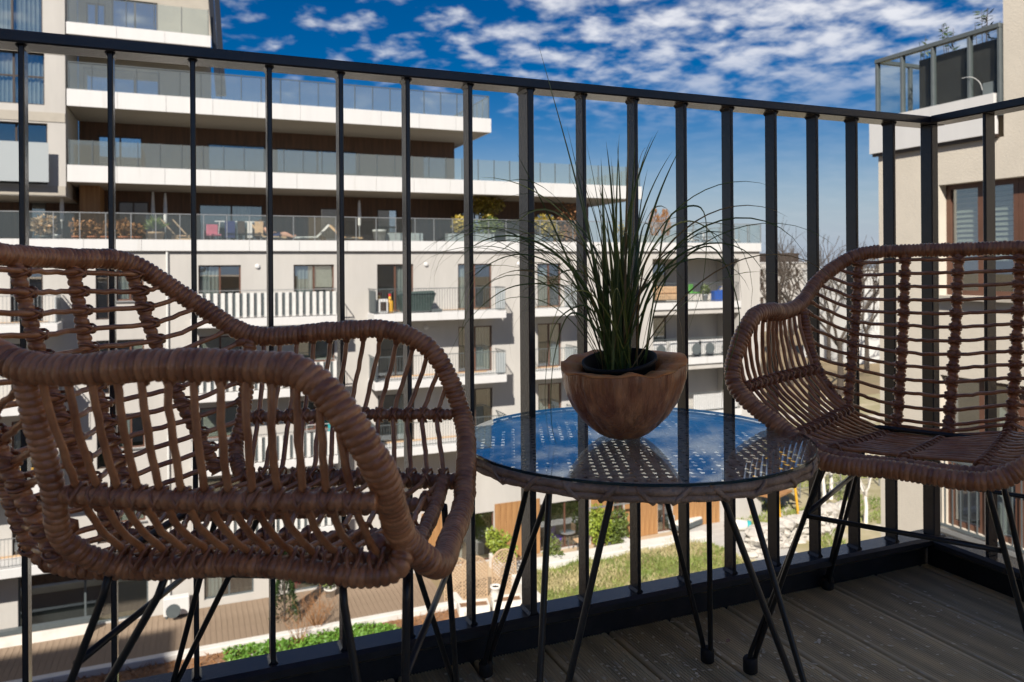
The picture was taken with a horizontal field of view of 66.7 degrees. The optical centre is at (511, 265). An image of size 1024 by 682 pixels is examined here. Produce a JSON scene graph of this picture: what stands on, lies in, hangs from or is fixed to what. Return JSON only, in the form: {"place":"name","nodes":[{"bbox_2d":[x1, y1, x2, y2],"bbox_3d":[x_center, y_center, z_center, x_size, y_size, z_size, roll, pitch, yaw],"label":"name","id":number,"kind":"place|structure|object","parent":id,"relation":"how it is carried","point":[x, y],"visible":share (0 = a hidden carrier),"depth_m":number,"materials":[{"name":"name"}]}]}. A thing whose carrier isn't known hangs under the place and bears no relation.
{"place":"outdoors","nodes":[
{"label":"outdoors","id":0,"kind":"place"},
{"bbox_2d":[0,573,447,681],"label":"path","id":1,"kind":"structure","parent":0,"point":[227,622],"depth_m":30.40,"materials":[{"name":"beige concrete"}]},
{"bbox_2d":[0,615,90,647],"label":"garden wall","id":2,"kind":"structure","parent":1,"relation":"on","point":[53,630],"depth_m":29.39,"materials":[{"name":"white concrete"}]},
{"bbox_2d":[163,593,189,618],"bbox_3d":[-13.467,13.713,31.241,0.966,0.782,0.782,0,0,-23],"label":"air conditioner","id":3,"kind":"object","parent":1,"relation":"on","point":[176,605],"visible":0.93,"depth_m":31.21,"materials":[{"name":"grey metal"}]},
{"bbox_2d":[268,551,300,623],"bbox_3d":[-9.027,12.640,30.829,1.301,2.906,1.237,0,0,-23],"label":"conical conifer","id":4,"kind":"object","parent":1,"relation":"on","point":[292,592],"visible":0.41,"depth_m":30.78,"materials":[{"name":"green plant"}]},
{"bbox_2d":[446,575,510,610],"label":"terrace","id":5,"kind":"structure","parent":0,"point":[507,591],"depth_m":33.86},
{"bbox_2d":[444,557,466,600],"bbox_3d":[-2.311,13.157,32.746,1.120,1.792,0.068,0,0,-14],"label":"arched trellis","id":6,"kind":"object","parent":5,"relation":"on","point":[445,589],"visible":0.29,"depth_m":32.74,"materials":[{"name":"brown wood"}]},
{"bbox_2d":[457,598,489,616],"bbox_3d":[-1.550,13.816,31.386,1.240,0.450,0.680,0,0,-11],"label":"planter box","id":7,"kind":"object","parent":5,"relation":"on","point":[483,605],"visible":0.67,"depth_m":31.17,"materials":[{"name":"concrete"}]},
{"bbox_2d":[462,556,487,598],"bbox_3d":[-1.566,13.152,32.936,1.120,1.792,0.068,0,0,-14],"label":"arched trellis","id":8,"kind":"object","parent":5,"relation":"on","point":[486,571],"visible":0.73,"depth_m":32.98,"materials":[{"name":"brown wood"}]},
{"bbox_2d":[492,548,516,588],"bbox_3d":[-0.339,13.144,33.749,1.120,1.792,0.068,0,0,-14],"label":"arched trellis","id":9,"kind":"object","parent":5,"relation":"on","point":[501,551],"visible":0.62,"depth_m":33.71,"materials":[{"name":"brown wood"}]},
{"bbox_2d":[490,593,521,610],"bbox_3d":[-0.211,13.782,31.739,1.240,0.500,0.680,0,0,-11],"label":"planter box","id":10,"kind":"object","parent":5,"relation":"on","point":[517,600],"visible":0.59,"depth_m":31.50,"materials":[{"name":"concrete"}]},
{"bbox_2d":[98,330,879,620],"bbox_3d":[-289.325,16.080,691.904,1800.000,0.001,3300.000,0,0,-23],"label":"ground","id":11,"kind":"structure","parent":0,"point":[868,378],"depth_m":91.91,"materials":[{"name":"beige concrete"}]},
{"bbox_2d":[6,601,456,681],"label":"kerb","id":12,"kind":"structure","parent":11,"relation":"on","point":[96,670],"depth_m":28.28,"materials":[{"name":"concrete"}]},
{"bbox_2d":[49,609,458,681],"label":"planting bed","id":13,"kind":"object","parent":11,"relation":"on","point":[129,676],"visible":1,"depth_m":27.45,"materials":[{"name":"green plant"}]},
{"bbox_2d":[221,621,401,660],"bbox_3d":[-6.951,13.882,28.245,6.666,0.364,3.044,0,0,-23],"label":"ground cover","id":14,"kind":"object","parent":13,"relation":"on","point":[252,647],"visible":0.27,"depth_m":28.75,"materials":[{"name":"green plant"}]},
{"bbox_2d":[282,604,313,642],"bbox_3d":[-8.031,13.324,28.799,1.408,1.542,1.376,0,0,-23],"label":"bare shrub","id":15,"kind":"object","parent":11,"relation":"on","point":[298,621],"visible":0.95,"depth_m":28.80,"materials":[{"name":"brown plant"}]},
{"bbox_2d":[293,584,337,626],"bbox_3d":[-7.366,13.190,29.794,1.821,1.800,1.428,0,0,36],"label":"bare shrub","id":16,"kind":"object","parent":11,"relation":"on","point":[318,619],"visible":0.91,"depth_m":29.88,"materials":[{"name":"brown plant"}]},
{"bbox_2d":[0,0,760,628],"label":"apartment building","id":17,"kind":"structure","parent":11,"relation":"on","point":[152,126],"depth_m":34.70,"materials":[{"name":"beige paint"}]},
{"bbox_2d":[0,0,42,31],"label":"tower window","id":18,"kind":"structure","parent":17,"relation":"in","point":[26,15],"depth_m":29.96,"materials":[{"name":"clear glass"}]},
{"bbox_2d":[0,49,44,104],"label":"tower window","id":19,"kind":"structure","parent":17,"relation":"in","point":[8,58],"depth_m":29.90,"materials":[{"name":"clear glass"}]},
{"bbox_2d":[0,122,47,183],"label":"tower window","id":20,"kind":"structure","parent":17,"relation":"in","point":[8,130],"depth_m":30.47,"materials":[{"name":"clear glass"}]},
{"bbox_2d":[11,268,42,321],"bbox_3d":[-18.765,1.096,30.259,1.276,2.370,0.922,0,0,-23],"label":"balcony door","id":21,"kind":"structure","parent":17,"relation":"in","point":[36,280],"depth_m":30.68,"materials":[{"name":"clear glass"}]},
{"bbox_2d":[30,203,46,238],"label":"terrace door","id":22,"kind":"structure","parent":17,"relation":"in","point":[33,206],"depth_m":33.63,"materials":[{"name":"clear glass"}]},
{"bbox_2d":[30,213,59,238],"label":"potted plant","id":23,"kind":"object","parent":17,"relation":"on","point":[44,230],"visible":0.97,"depth_m":30.06,"materials":[{"name":"grey plant"}]},
{"bbox_2d":[68,217,84,238],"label":"potted plant","id":24,"kind":"object","parent":17,"relation":"on","point":[74,225],"visible":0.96,"depth_m":30.55,"materials":[{"name":"brown plant"}]},
{"bbox_2d":[18,573,147,625],"bbox_3d":[-16.937,12.984,30.988,4.700,2.470,0.922,0,0,-23],"label":"terrace door","id":25,"kind":"structure","parent":17,"relation":"in","point":[54,597],"depth_m":31.13,"materials":[{"name":"grey glass"}]},
{"bbox_2d":[81,218,102,238],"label":"potted plant","id":26,"kind":"object","parent":17,"relation":"on","point":[91,230],"visible":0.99,"depth_m":30.77,"materials":[{"name":"brown plant"}]},
{"bbox_2d":[86,2,105,24],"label":"penthouse window","id":27,"kind":"structure","parent":17,"relation":"in","point":[91,8],"depth_m":34.37,"materials":[{"name":"glass"}]},
{"bbox_2d":[96,268,108,319],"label":"window","id":28,"kind":"structure","parent":17,"relation":"in","point":[102,281],"depth_m":31.60,"materials":[{"name":"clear glass"}]},
{"bbox_2d":[98,135,141,166],"bbox_3d":[-17.281,-4.849,34.353,1.754,1.700,0.179,0,0,-23],"label":"upper window","id":29,"kind":"structure","parent":17,"relation":"in","point":[126,147],"depth_m":34.44,"materials":[{"name":"glass"}]},
{"bbox_2d":[83,67,159,94],"bbox_3d":[-17.306,-7.789,34.591,3.230,1.920,0.622,0,0,-23],"label":"penthouse window","id":30,"kind":"structure","parent":17,"relation":"in","point":[125,80],"depth_m":34.82,"materials":[{"name":"glass"}]},
{"bbox_2d":[116,217,133,238],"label":"potted plant","id":31,"kind":"object","parent":17,"relation":"on","point":[123,232],"visible":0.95,"depth_m":31.18,"materials":[{"name":"brown plant"}]},
{"bbox_2d":[116,270,143,300],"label":"window","id":32,"kind":"structure","parent":17,"relation":"in","point":[121,283],"depth_m":31.22,"materials":[{"name":"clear glass"}]},
{"bbox_2d":[117,413,144,448],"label":"window","id":33,"kind":"structure","parent":17,"relation":"in","point":[135,424],"depth_m":32.05,"materials":[{"name":"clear glass"}]},
{"bbox_2d":[118,201,148,238],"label":"terrace door","id":34,"kind":"structure","parent":17,"relation":"in","point":[123,206],"depth_m":35.07,"materials":[{"name":"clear glass"}]},
{"bbox_2d":[112,0,157,29],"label":"penthouse window","id":35,"kind":"structure","parent":17,"relation":"in","point":[140,15],"depth_m":34.97,"materials":[{"name":"glass"}]},
{"bbox_2d":[143,215,169,238],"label":"yucca","id":36,"kind":"object","parent":17,"relation":"on","point":[150,224],"visible":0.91,"depth_m":31.87,"materials":[{"name":"green plant"}]},
{"bbox_2d":[199,406,237,438],"bbox_3d":[-12.340,6.526,32.930,1.858,1.520,0.922,0,0,-23],"label":"window","id":37,"kind":"structure","parent":17,"relation":"in","point":[209,421],"depth_m":32.68,"materials":[{"name":"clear glass"}]},
{"bbox_2d":[198,265,240,293],"bbox_3d":[-12.381,0.626,32.930,1.858,1.520,0.922,0,0,-23],"label":"window","id":38,"kind":"structure","parent":17,"relation":"in","point":[212,279],"depth_m":32.59,"materials":[{"name":"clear glass"}]},
{"bbox_2d":[199,336,240,349],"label":"window","id":39,"kind":"structure","parent":17,"relation":"in","point":[220,342],"depth_m":32.64,"materials":[{"name":"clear glass"}]},
{"bbox_2d":[204,550,253,599],"bbox_3d":[-12.034,12.824,33.040,2.151,2.220,0.922,0,0,-23],"label":"terrace door","id":40,"kind":"structure","parent":17,"relation":"in","point":[212,586],"depth_m":32.94,"materials":[{"name":"grey glass"}]},
{"bbox_2d":[199,204,262,239],"bbox_3d":[-13.129,-1.843,36.375,2.988,2.170,0.722,0,0,-23],"label":"terrace door","id":41,"kind":"structure","parent":17,"relation":"in","point":[227,210],"depth_m":36.39,"materials":[{"name":"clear glass"}]},
{"bbox_2d":[208,143,264,171],"bbox_3d":[-12.879,-4.995,36.382,2.711,1.470,0.520,0,0,-23],"label":"upper window","id":42,"kind":"structure","parent":17,"relation":"in","point":[233,154],"depth_m":36.56,"materials":[{"name":"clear glass"}]},
{"bbox_2d":[215,221,262,239],"bbox_3d":[-11.748,-1.388,33.571,2.000,1.075,0.525,0,0,-23],"label":"drying rack","id":43,"kind":"object","parent":17,"relation":"on","point":[240,228],"visible":0.81,"depth_m":33.37,"materials":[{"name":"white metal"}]},
{"bbox_2d":[294,265,333,291],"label":"window","id":44,"kind":"structure","parent":17,"relation":"in","point":[321,277],"depth_m":34.08,"materials":[{"name":"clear glass"}]},
{"bbox_2d":[299,341,333,361],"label":"window","id":45,"kind":"structure","parent":17,"relation":"in","point":[321,346],"depth_m":34.20,"materials":[{"name":"grey glass"}]},
{"bbox_2d":[276,148,356,175],"bbox_3d":[-9.485,-4.994,37.800,4.026,1.420,0.522,0,0,-23],"label":"upper window","id":46,"kind":"structure","parent":17,"relation":"in","point":[293,158],"depth_m":37.90,"materials":[{"name":"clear glass"}]},
{"bbox_2d":[320,208,336,240],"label":"terrace door","id":47,"kind":"structure","parent":17,"relation":"in","point":[328,234],"depth_m":37.86,"materials":[{"name":"glass"}]},
{"bbox_2d":[377,209,397,232],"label":"terrace door","id":48,"kind":"structure","parent":17,"relation":"in","point":[388,224],"depth_m":39.01,"materials":[{"name":"glass"}]},
{"bbox_2d":[377,264,412,310],"bbox_3d":[-5.497,1.003,35.809,1.881,2.370,0.922,0,0,-23],"label":"balcony door","id":49,"kind":"structure","parent":17,"relation":"in","point":[389,276],"depth_m":36.02,"materials":[{"name":"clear glass"}]},
{"bbox_2d":[378,339,412,376],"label":"balcony door","id":50,"kind":"structure","parent":17,"relation":"in","point":[387,345],"depth_m":36.16,"materials":[{"name":"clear glass"}]},
{"bbox_2d":[378,394,413,441],"bbox_3d":[-5.455,6.903,35.809,1.881,2.370,0.922,0,0,-23],"label":"balcony door","id":51,"kind":"structure","parent":17,"relation":"in","point":[389,399],"depth_m":36.02,"materials":[{"name":"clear glass"}]},
{"bbox_2d":[385,233,422,240],"bbox_3d":[-5.107,-1.219,36.131,1.900,0.635,0.440,0,0,-23],"label":"trough","id":52,"kind":"object","parent":17,"relation":"on","point":[391,236],"visible":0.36,"depth_m":35.86,"materials":[{"name":"white plastic"}]},
{"bbox_2d":[397,290,441,311],"bbox_3d":[-4.141,1.584,34.901,1.950,0.950,0.600,0,0,-23],"label":"covered grill","id":53,"kind":"object","parent":17,"relation":"on","point":[422,301],"visible":0.78,"depth_m":34.65,"materials":[{"name":"grey fabric"}]},
{"bbox_2d":[423,156,446,178],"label":"upper window","id":54,"kind":"structure","parent":17,"relation":"in","point":[436,164],"depth_m":40.33,"materials":[{"name":"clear glass"}]},
{"bbox_2d":[458,264,490,308],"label":"balcony door","id":55,"kind":"structure","parent":17,"relation":"in","point":[481,281],"depth_m":37.85,"materials":[{"name":"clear glass"}]},
{"bbox_2d":[456,511,492,564],"bbox_3d":[-2.175,12.855,37.164,2.600,2.520,0.922,0,0,-23],"label":"terrace door","id":56,"kind":"structure","parent":17,"relation":"in","point":[481,519],"depth_m":37.89,"materials":[{"name":"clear glass"}]},
{"bbox_2d":[458,326,491,371],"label":"balcony door","id":57,"kind":"structure","parent":17,"relation":"in","point":[482,334],"depth_m":37.20,"materials":[{"name":"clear glass"}]},
{"bbox_2d":[445,233,505,241],"bbox_3d":[-1.726,-1.242,37.546,3.000,0.635,0.440,0,0,-23],"label":"trough","id":58,"kind":"object","parent":17,"relation":"on","point":[475,238],"visible":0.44,"depth_m":37.26,"materials":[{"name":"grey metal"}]},
{"bbox_2d":[473,215,506,233],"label":"terrace shrub","id":59,"kind":"object","parent":58,"relation":"in","point":[492,223],"visible":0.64,"depth_m":37.78,"materials":[{"name":"green plant"}]},
{"bbox_2d":[463,387,491,428],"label":"balcony door","id":60,"kind":"structure","parent":17,"relation":"in","point":[480,394],"depth_m":37.91,"materials":[{"name":"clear glass"}]},
{"bbox_2d":[473,196,505,225],"bbox_3d":[-1.206,-2.306,38.438,1.857,2.749,1.176,0,0,-23],"label":"yellow tree","id":61,"kind":"object","parent":17,"relation":"on","point":[480,206],"visible":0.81,"depth_m":38.21,"materials":[{"name":"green plant"}]},
{"bbox_2d":[537,263,559,306],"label":"balcony door","id":62,"kind":"structure","parent":17,"relation":"in","point":[549,267],"depth_m":38.43,"materials":[{"name":"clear glass"}]},
{"bbox_2d":[538,323,560,366],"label":"balcony door","id":63,"kind":"structure","parent":17,"relation":"in","point":[544,330],"depth_m":38.71,"materials":[{"name":"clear glass"}]},
{"bbox_2d":[538,383,560,424],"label":"balcony door","id":64,"kind":"structure","parent":17,"relation":"in","point":[544,392],"depth_m":38.40,"materials":[{"name":"grey glass"}]},
{"bbox_2d":[534,213,565,240],"bbox_3d":[1.897,-1.950,39.094,1.721,1.368,1.018,0,0,-23],"label":"terrace shrub","id":65,"kind":"object","parent":17,"relation":"on","point":[547,225],"visible":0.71,"depth_m":38.99,"materials":[{"name":"yellow plant"}]},
{"bbox_2d":[540,500,578,550],"bbox_3d":[2.440,12.823,39.094,2.973,2.520,0.922,0,0,-23],"label":"terrace door","id":66,"kind":"structure","parent":17,"relation":"in","point":[564,515],"depth_m":39.58,"materials":[{"name":"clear glass"}]},
{"bbox_2d":[553,202,575,241],"bbox_3d":[2.812,-2.143,39.788,2.128,2.296,1.195,0,0,-36],"label":"terrace shrub","id":67,"kind":"object","parent":17,"relation":"on","point":[568,229],"visible":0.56,"depth_m":39.76,"materials":[{"name":"brown plant"}]},
{"bbox_2d":[658,504,670,531],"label":"terrace door","id":68,"kind":"structure","parent":17,"relation":"in","point":[661,508],"depth_m":41.85,"materials":[{"name":"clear glass"}]},
{"bbox_2d":[653,286,676,300],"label":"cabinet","id":69,"kind":"object","parent":17,"relation":"on","point":[670,292],"visible":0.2,"depth_m":41.58,"materials":[{"name":"beige wood"}]},
{"bbox_2d":[699,339,714,354],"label":"air conditioner","id":70,"kind":"object","parent":17,"relation":"on","point":[709,347],"visible":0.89,"depth_m":42.17,"materials":[{"name":"grey metal"}]},
{"bbox_2d":[489,553,540,601],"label":"kerb","id":71,"kind":"structure","parent":11,"relation":"on","point":[519,588],"depth_m":33.94,"materials":[{"name":"concrete"}]},
{"bbox_2d":[541,533,564,557],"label":"bush","id":72,"kind":"object","parent":11,"relation":"on","point":[554,548],"visible":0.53,"depth_m":36.38,"materials":[{"name":"green plant"}]},
{"bbox_2d":[511,530,712,571],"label":"kerb","id":73,"kind":"structure","parent":11,"relation":"on","point":[607,551],"depth_m":37.04,"materials":[{"name":"concrete"}]},
{"bbox_2d":[665,517,797,560],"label":"ramp","id":74,"kind":"structure","parent":11,"relation":"on","point":[718,532],"depth_m":40.16,"materials":[{"name":"white concrete"}]},
{"bbox_2d":[760,216,845,385],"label":"bare tree","id":75,"kind":"object","parent":11,"relation":"on","point":[783,285],"visible":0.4,"depth_m":88.34,"materials":[{"name":"brown plant"}]},
{"bbox_2d":[760,234,878,395],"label":"bare tree","id":76,"kind":"object","parent":11,"relation":"on","point":[839,344],"visible":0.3,"depth_m":82.48,"materials":[{"name":"brown plant"}]},
{"bbox_2d":[778,246,870,359],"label":"bare tree","id":77,"kind":"object","parent":11,"relation":"on","point":[828,356],"visible":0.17,"depth_m":110.94,"materials":[{"name":"brown plant"}]},
{"bbox_2d":[801,268,879,363],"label":"house","id":78,"kind":"structure","parent":11,"relation":"on","point":[873,330],"depth_m":110.22,"materials":[{"name":"grey paint"}]},
{"bbox_2d":[822,245,878,369],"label":"bare tree","id":79,"kind":"object","parent":11,"relation":"on","point":[866,354],"visible":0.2,"depth_m":99.90,"materials":[{"name":"brown plant"}]},
{"bbox_2d":[869,0,1023,559],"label":"neighbour wing","id":80,"kind":"structure","parent":11,"relation":"on","point":[960,210],"depth_m":12.07,"materials":[{"name":"beige paint"}]},
{"bbox_2d":[919,39,996,108],"bbox_3d":[6.895,-2.858,12.025,0.040,0.960,1.350,0,0,-23],"label":"privacy screen","id":81,"kind":"object","parent":80,"relation":"on","point":[951,75],"visible":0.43,"depth_m":12.02,"materials":[{"name":"glass"}]},
{"bbox_2d":[946,178,1018,295],"bbox_3d":[7.498,-0.402,11.918,0.922,1.940,1.354,0,0,-23],"label":"window","id":82,"kind":"structure","parent":80,"relation":"in","point":[1006,190],"depth_m":11.96,"materials":[{"name":"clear glass"}]},
{"bbox_2d":[948,377,1020,545],"bbox_3d":[7.521,2.883,11.918,0.922,2.570,1.354,0,0,-23],"label":"window","id":83,"kind":"structure","parent":80,"relation":"in","point":[1002,397],"depth_m":11.64,"materials":[{"name":"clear glass"}]},
{"bbox_2d":[973,9,996,43],"bbox_3d":[7.237,-3.144,11.903,0.447,1.529,0.390,0,0,-23],"label":"bamboo","id":84,"kind":"object","parent":80,"relation":"on","point":[986,20],"visible":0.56,"depth_m":11.84,"materials":[{"name":"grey plant"}]},
{"bbox_2d":[1019,177,1023,240],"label":"window","id":85,"kind":"structure","parent":80,"relation":"in","point":[1021,180],"depth_m":11.17,"materials":[{"name":"brown glass"}]},
{"bbox_2d":[1020,386,1023,547],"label":"window","id":86,"kind":"structure","parent":80,"relation":"in","point":[1022,387],"depth_m":11.17,"materials":[{"name":"brown glass"}]},
{"bbox_3d":[-24.566,-2.449,-20.350,79.000,33.300,21.400,0,0,-23],"label":"home building","id":87,"kind":"object","parent":11,"relation":"on","visible":0},
{"bbox_2d":[377,564,1023,681],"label":"balcony floor","id":88,"kind":"structure","parent":87,"relation":"attached to","point":[979,657],"depth_m":1.50,"materials":[{"name":"wood"}]},
{"bbox_2d":[0,242,476,681],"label":"rattan chair","id":89,"kind":"object","parent":88,"relation":"on","point":[53,542],"visible":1,"depth_m":0.76,"materials":[{"name":"wicker"}]},
{"bbox_2d":[0,28,1023,681],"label":"balcony railing","id":90,"kind":"object","parent":88,"relation":"on","point":[636,602],"visible":0.82,"depth_m":1.50,"materials":[{"name":"metal"}]},
{"bbox_2d":[475,407,819,681],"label":"wicker table","id":91,"kind":"object","parent":88,"relation":"on","point":[560,478],"visible":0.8,"depth_m":1.13,"materials":[{"name":"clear glass"}]},
{"bbox_2d":[561,348,687,439],"bbox_3d":[0.177,0.201,1.227,0.199,0.135,0.200,0,0,0],"label":"wooden bowl","id":92,"kind":"object","parent":91,"relation":"on","point":[639,401],"visible":0.93,"depth_m":1.16,"materials":[{"name":"brown wood"}]},
{"bbox_2d":[396,44,848,448],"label":"ornamental grass","id":93,"kind":"object","parent":92,"relation":"in","point":[616,342],"depth_m":1.21,"materials":[{"name":"green plant"}]},
{"bbox_2d":[444,583,1017,681],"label":"fallen flecks","id":94,"kind":"object","parent":88,"relation":"on","point":[696,673],"visible":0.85,"depth_m":1.46,"materials":[{"name":"beige plant"}]},
{"bbox_2d":[724,240,1023,674],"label":"rattan chair","id":95,"kind":"object","parent":88,"relation":"on","point":[995,459],"visible":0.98,"depth_m":1.45,"materials":[{"name":"wicker"}]},
{"bbox_2d":[77,0,1002,267],"label":"sky","id":96,"kind":"structure","parent":0,"point":[808,52],"materials":[{"name":"blue"}]},
{"bbox_2d":[440,531,677,581],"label":"terrace","id":97,"kind":"structure","parent":0,"point":[595,545],"depth_m":38.18,"materials":[{"name":"beige concrete"}]},
{"bbox_2d":[484,525,517,563],"bbox_3d":[-0.560,12.826,35.501,1.002,1.837,2.662,0,0,-31],"label":"bush","id":98,"kind":"object","parent":97,"relation":"on","point":[496,543],"visible":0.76,"depth_m":35.49,"materials":[{"name":"green plant"}]},
{"bbox_2d":[589,503,613,545],"bbox_3d":[4.466,12.886,38.740,1.644,2.289,1.467,0,0,-23],"label":"vine hedge","id":99,"kind":"object","parent":97,"relation":"on","point":[595,522],"visible":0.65,"depth_m":38.48,"materials":[{"name":"green plant"}]},
{"bbox_2d":[609,506,629,544],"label":"bush","id":100,"kind":"object","parent":97,"relation":"on","point":[620,530],"visible":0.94,"depth_m":38.71,"materials":[{"name":"green plant"}]},
{"bbox_2d":[537,535,756,599],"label":"lawn","id":101,"kind":"structure","parent":0,"point":[598,577],"depth_m":34.97,"materials":[{"name":"plant"}]},
{"bbox_2d":[760,253,806,330],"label":"house","id":102,"kind":"structure","parent":0,"point":[763,265],"depth_m":165.46,"materials":[{"name":"beige paint"}]},
{"bbox_2d":[740,472,880,547],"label":"yard grass","id":103,"kind":"structure","parent":0,"point":[833,529],"depth_m":43.92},
{"bbox_2d":[742,394,880,552],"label":"yard","id":104,"kind":"structure","parent":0,"point":[874,488],"depth_m":46.75,"materials":[{"name":"gravel"},{"name":"stone"},{"name":"sand"}]},
{"bbox_2d":[750,451,801,516],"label":"play frame","id":105,"kind":"object","parent":104,"relation":"on","point":[789,494],"visible":0.26,"depth_m":43.34,"materials":[{"name":"yellow paint"}]},
{"bbox_2d":[743,500,847,557],"bbox_3d":[14.695,13.303,39.556,9.007,1.668,1.403,0,0,-36],"label":"stone rockery","id":106,"kind":"object","parent":104,"relation":"on","point":[789,524],"visible":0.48,"depth_m":38.38,"materials":[{"name":"white stone"}]},
{"bbox_2d":[860,454,870,523],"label":"bare tree","id":107,"kind":"object","parent":104,"relation":"on","point":[865,491],"visible":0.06,"depth_m":41.86,"materials":[{"name":"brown wood"}]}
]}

